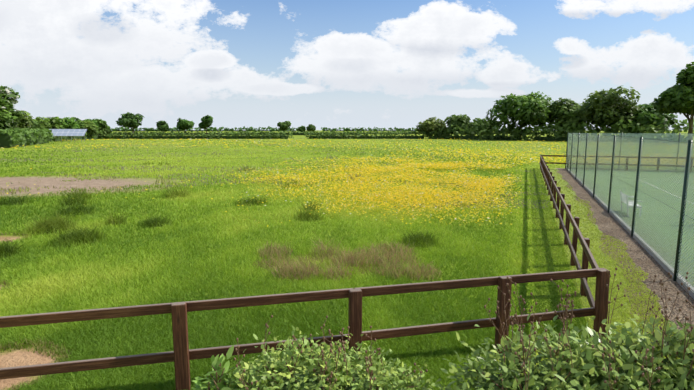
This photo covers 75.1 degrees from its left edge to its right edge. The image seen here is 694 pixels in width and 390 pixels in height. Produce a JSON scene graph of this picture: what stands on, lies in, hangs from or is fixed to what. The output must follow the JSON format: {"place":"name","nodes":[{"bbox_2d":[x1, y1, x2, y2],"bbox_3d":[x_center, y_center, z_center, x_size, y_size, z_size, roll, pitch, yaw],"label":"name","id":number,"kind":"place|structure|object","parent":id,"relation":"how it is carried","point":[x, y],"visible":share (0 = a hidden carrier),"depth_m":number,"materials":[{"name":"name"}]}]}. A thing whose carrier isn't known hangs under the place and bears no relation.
{"place":"outdoors","nodes":[
{"label":"outdoors","id":0,"kind":"place"},
{"bbox_2d":[49,129,86,135],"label":"solar panels","id":1,"kind":"object","parent":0,"point":[68,132],"visible":0.56,"depth_m":94.71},
{"bbox_2d":[0,130,693,389],"bbox_3d":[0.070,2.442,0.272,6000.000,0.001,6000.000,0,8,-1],"label":"ground","id":2,"kind":"structure","parent":0,"point":[16,357],"depth_m":20.91,"materials":[{"name":"green plant"}]},
{"bbox_2d":[0,94,17,130],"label":"tree","id":3,"kind":"object","parent":2,"relation":"on","point":[6,118],"visible":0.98,"depth_m":69.53,"materials":[{"name":"green plant"}]},
{"bbox_2d":[0,85,23,128],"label":"tree","id":4,"kind":"object","parent":2,"relation":"on","point":[12,95],"visible":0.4,"depth_m":77.78,"materials":[{"name":"green plant"}]},
{"bbox_2d":[15,110,34,128],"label":"tree","id":5,"kind":"object","parent":2,"relation":"on","point":[25,122],"visible":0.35,"depth_m":86.03,"materials":[{"name":"green plant"}]},
{"bbox_2d":[0,127,53,147],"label":"hedge","id":6,"kind":"object","parent":2,"relation":"on","point":[10,137],"visible":1,"depth_m":67.69,"materials":[{"name":"green plant"}]},
{"bbox_2d":[22,119,37,128],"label":"tree","id":7,"kind":"object","parent":2,"relation":"on","point":[34,125],"visible":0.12,"depth_m":89.70,"materials":[{"name":"green plant"}]},
{"bbox_2d":[34,117,51,129],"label":"tree","id":8,"kind":"object","parent":2,"relation":"on","point":[43,123],"visible":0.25,"depth_m":95.16,"materials":[{"name":"green plant"}]},
{"bbox_2d":[44,117,64,128],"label":"tree","id":9,"kind":"object","parent":2,"relation":"on","point":[55,122],"visible":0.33,"depth_m":99.45,"materials":[{"name":"green plant"}]},
{"bbox_2d":[48,117,80,128],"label":"tree","id":10,"kind":"object","parent":2,"relation":"on","point":[68,123],"visible":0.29,"depth_m":106.28,"materials":[{"name":"green plant"}]},
{"bbox_2d":[28,127,105,140],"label":"hedge","id":11,"kind":"object","parent":2,"relation":"on","point":[66,138],"visible":0.12,"depth_m":111.65,"materials":[{"name":"green plant"}]},
{"bbox_2d":[70,117,84,128],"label":"tree","id":12,"kind":"object","parent":2,"relation":"on","point":[78,122],"visible":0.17,"depth_m":111.58,"materials":[{"name":"green plant"}]},
{"bbox_2d":[74,120,98,135],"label":"tree","id":13,"kind":"object","parent":2,"relation":"on","point":[90,127],"visible":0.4,"depth_m":115.94,"materials":[{"name":"green plant"}]},
{"bbox_2d":[84,119,98,129],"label":"tree","id":14,"kind":"object","parent":2,"relation":"on","point":[95,122],"visible":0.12,"depth_m":121.50,"materials":[{"name":"green plant"}]},
{"bbox_2d":[93,119,111,134],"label":"tree","id":15,"kind":"object","parent":2,"relation":"on","point":[102,124],"visible":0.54,"depth_m":127.55,"materials":[{"name":"green plant"}]},
{"bbox_2d":[116,112,144,134],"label":"tree","id":16,"kind":"object","parent":2,"relation":"on","point":[130,120],"visible":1,"depth_m":205.42,"materials":[{"name":"green plant"}]},
{"bbox_2d":[156,121,168,134],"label":"tree","id":17,"kind":"object","parent":2,"relation":"on","point":[163,126],"visible":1,"depth_m":206.19,"materials":[{"name":"green plant"}]},
{"bbox_2d":[176,118,194,133],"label":"tree","id":18,"kind":"object","parent":2,"relation":"on","point":[183,124],"visible":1,"depth_m":207.84,"materials":[{"name":"green plant"}]},
{"bbox_2d":[95,131,293,138],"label":"hedge","id":19,"kind":"object","parent":2,"relation":"on","point":[152,135],"visible":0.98,"depth_m":124.96,"materials":[{"name":"green plant"}]},
{"bbox_2d":[111,126,298,130],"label":"skyline","id":20,"kind":"object","parent":2,"relation":"on","point":[190,129],"visible":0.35,"depth_m":830.04,"materials":[{"name":"green plant"}]},
{"bbox_2d":[198,115,212,134],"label":"tree","id":21,"kind":"object","parent":2,"relation":"on","point":[206,122],"visible":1,"depth_m":208.16,"materials":[{"name":"green plant"}]},
{"bbox_2d":[193,345,245,389],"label":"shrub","id":22,"kind":"object","parent":2,"relation":"on","point":[221,383],"visible":0.96,"depth_m":3.46,"materials":[{"name":"green plant"}]},
{"bbox_2d":[95,130,362,134],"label":"hedge","id":23,"kind":"object","parent":2,"relation":"on","point":[272,133],"visible":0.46,"depth_m":212.26,"materials":[{"name":"green plant"}]},
{"bbox_2d":[277,121,290,130],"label":"tree","id":24,"kind":"object","parent":2,"relation":"on","point":[285,125],"visible":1,"depth_m":248.94,"materials":[{"name":"green plant"}]},
{"bbox_2d":[297,126,305,131],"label":"tree","id":25,"kind":"object","parent":2,"relation":"on","point":[302,129],"visible":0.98,"depth_m":253.24,"materials":[{"name":"green plant"}]},
{"bbox_2d":[306,124,315,131],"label":"tree","id":26,"kind":"object","parent":2,"relation":"on","point":[310,127],"visible":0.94,"depth_m":256.76,"materials":[{"name":"green plant"}]},
{"bbox_2d":[226,315,440,389],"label":"shrub","id":27,"kind":"object","parent":2,"relation":"on","point":[296,373],"visible":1,"depth_m":3.46,"materials":[{"name":"green plant"}]},
{"bbox_2d":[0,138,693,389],"bbox_3d":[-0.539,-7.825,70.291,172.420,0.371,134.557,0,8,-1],"label":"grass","id":28,"kind":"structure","parent":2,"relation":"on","point":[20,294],"depth_m":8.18,"materials":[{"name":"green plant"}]},
{"bbox_2d":[1,138,693,226],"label":"buttercups","id":29,"kind":"object","parent":2,"relation":"on","point":[446,195],"visible":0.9,"depth_m":20.83,"materials":[{"name":"yellow plant"}]},
{"bbox_2d":[304,130,428,138],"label":"hedge","id":30,"kind":"object","parent":2,"relation":"on","point":[341,136],"visible":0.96,"depth_m":125.71,"materials":[{"name":"green plant"}]},
{"bbox_2d":[237,130,578,133],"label":"hedge","id":31,"kind":"object","parent":2,"relation":"on","point":[292,131],"visible":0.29,"depth_m":271.58,"materials":[{"name":"green plant"}]},
{"bbox_2d":[416,117,446,138],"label":"tree","id":32,"kind":"object","parent":2,"relation":"on","point":[427,126],"visible":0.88,"depth_m":124.67,"materials":[{"name":"green plant"}]},
{"bbox_2d":[171,155,692,389],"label":"fence posts","id":33,"kind":"object","parent":2,"relation":"on","point":[180,344],"visible":0.52,"depth_m":4.85,"materials":[{"name":"brown wood"}]},
{"bbox_2d":[0,268,604,379],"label":"fence rails","id":34,"kind":"object","parent":33,"relation":"attached to","point":[88,364],"visible":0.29,"depth_m":4.36,"materials":[{"name":"brown wood"}]},
{"bbox_2d":[539,155,598,314],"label":"fence rails","id":35,"kind":"object","parent":33,"relation":"attached to","point":[591,260],"visible":0.92,"depth_m":7.50,"materials":[{"name":"brown wood"}]},
{"bbox_2d":[542,155,693,166],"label":"wood fence rails","id":36,"kind":"object","parent":33,"relation":"attached to","point":[606,163],"visible":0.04,"depth_m":27.86,"materials":[{"name":"brown wood"}]},
{"bbox_2d":[321,127,556,130],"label":"skyline","id":37,"kind":"object","parent":2,"relation":"on","point":[369,129],"visible":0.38,"depth_m":871.70,"materials":[{"name":"green plant"}]},
{"bbox_2d":[444,114,470,133],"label":"tree","id":38,"kind":"object","parent":2,"relation":"on","point":[461,121],"visible":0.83,"depth_m":120.11,"materials":[{"name":"green plant"}]},
{"bbox_2d":[420,123,532,139],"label":"hedge","id":39,"kind":"object","parent":2,"relation":"on","point":[510,130],"visible":0.96,"depth_m":113.92,"materials":[{"name":"green plant"}]},
{"bbox_2d":[469,118,498,134],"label":"tree","id":40,"kind":"object","parent":2,"relation":"on","point":[479,123],"visible":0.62,"depth_m":115.75,"materials":[{"name":"green plant"}]},
{"bbox_2d":[486,91,554,139],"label":"tree","id":41,"kind":"object","parent":2,"relation":"on","point":[531,109],"visible":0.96,"depth_m":104.34,"materials":[{"name":"green plant"}]},
{"bbox_2d":[545,98,594,131],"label":"tree","id":42,"kind":"object","parent":2,"relation":"on","point":[567,111],"visible":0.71,"depth_m":101.67,"materials":[{"name":"green plant"}]},
{"bbox_2d":[521,116,693,142],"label":"hedge","id":43,"kind":"object","parent":2,"relation":"on","point":[560,134],"visible":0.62,"depth_m":95.39,"materials":[{"name":"green plant"}]},
{"bbox_2d":[576,86,643,136],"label":"tree","id":44,"kind":"object","parent":2,"relation":"on","point":[609,106],"visible":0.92,"depth_m":93.33,"materials":[{"name":"green plant"}]},
{"bbox_2d":[556,168,693,366],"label":"gravel strip","id":45,"kind":"object","parent":2,"relation":"on","point":[638,253],"visible":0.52,"depth_m":8.24,"materials":[{"name":"gravel"}]},
{"bbox_2d":[565,132,693,291],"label":"chain link posts","id":46,"kind":"object","parent":2,"relation":"on","point":[689,142],"visible":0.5,"depth_m":10.22,"materials":[{"name":"metal"}]},
{"bbox_2d":[566,133,693,292],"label":"chain link","id":47,"kind":"object","parent":46,"relation":"attached to","point":[624,143],"depth_m":10.09,"materials":[{"name":"metal"}]},
{"bbox_2d":[566,167,693,298],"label":"court edging","id":48,"kind":"object","parent":2,"relation":"on","point":[660,262],"visible":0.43,"depth_m":9.81,"materials":[{"name":"concrete"}]},
{"bbox_2d":[572,169,693,286],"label":"tennis court surface","id":49,"kind":"object","parent":2,"relation":"on","point":[657,215],"depth_m":14.56,"materials":[{"name":"green"}]},
{"bbox_2d":[620,191,642,216],"bbox_3d":[8.303,0.253,13.241,0.412,0.619,1.000,3,9,21],"label":"garden bench","id":50,"kind":"object","parent":49,"relation":"on","point":[628,202],"depth_m":13.04,"materials":[{"name":"white"}]},
{"bbox_2d":[625,102,677,137],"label":"tree","id":51,"kind":"object","parent":2,"relation":"on","point":[649,115],"visible":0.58,"depth_m":91.31,"materials":[{"name":"green plant"}]},
{"bbox_2d":[652,62,693,139],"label":"tree","id":52,"kind":"object","parent":2,"relation":"on","point":[677,97],"visible":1,"depth_m":73.16,"materials":[{"name":"green plant"}]},
{"bbox_2d":[0,0,693,129],"label":"sky","id":53,"kind":"structure","parent":0,"point":[331,64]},
{"bbox_2d":[541,168,646,337],"bbox_3d":[5.188,1.128,9.365,1.220,0.001,43.200,3,9,21],"label":"grass strip","id":54,"kind":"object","parent":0,"point":[573,192],"depth_m":10.40,"materials":[{"name":"green plant"}]},
{"label":"mown lawn","id":55,"kind":"structure","parent":0,"visible":0},
{"bbox_2d":[435,267,693,389],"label":"shrub","id":56,"kind":"object","parent":55,"relation":"on","point":[607,365],"visible":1,"depth_m":3.47,"materials":[{"name":"green plant"}]}
]}

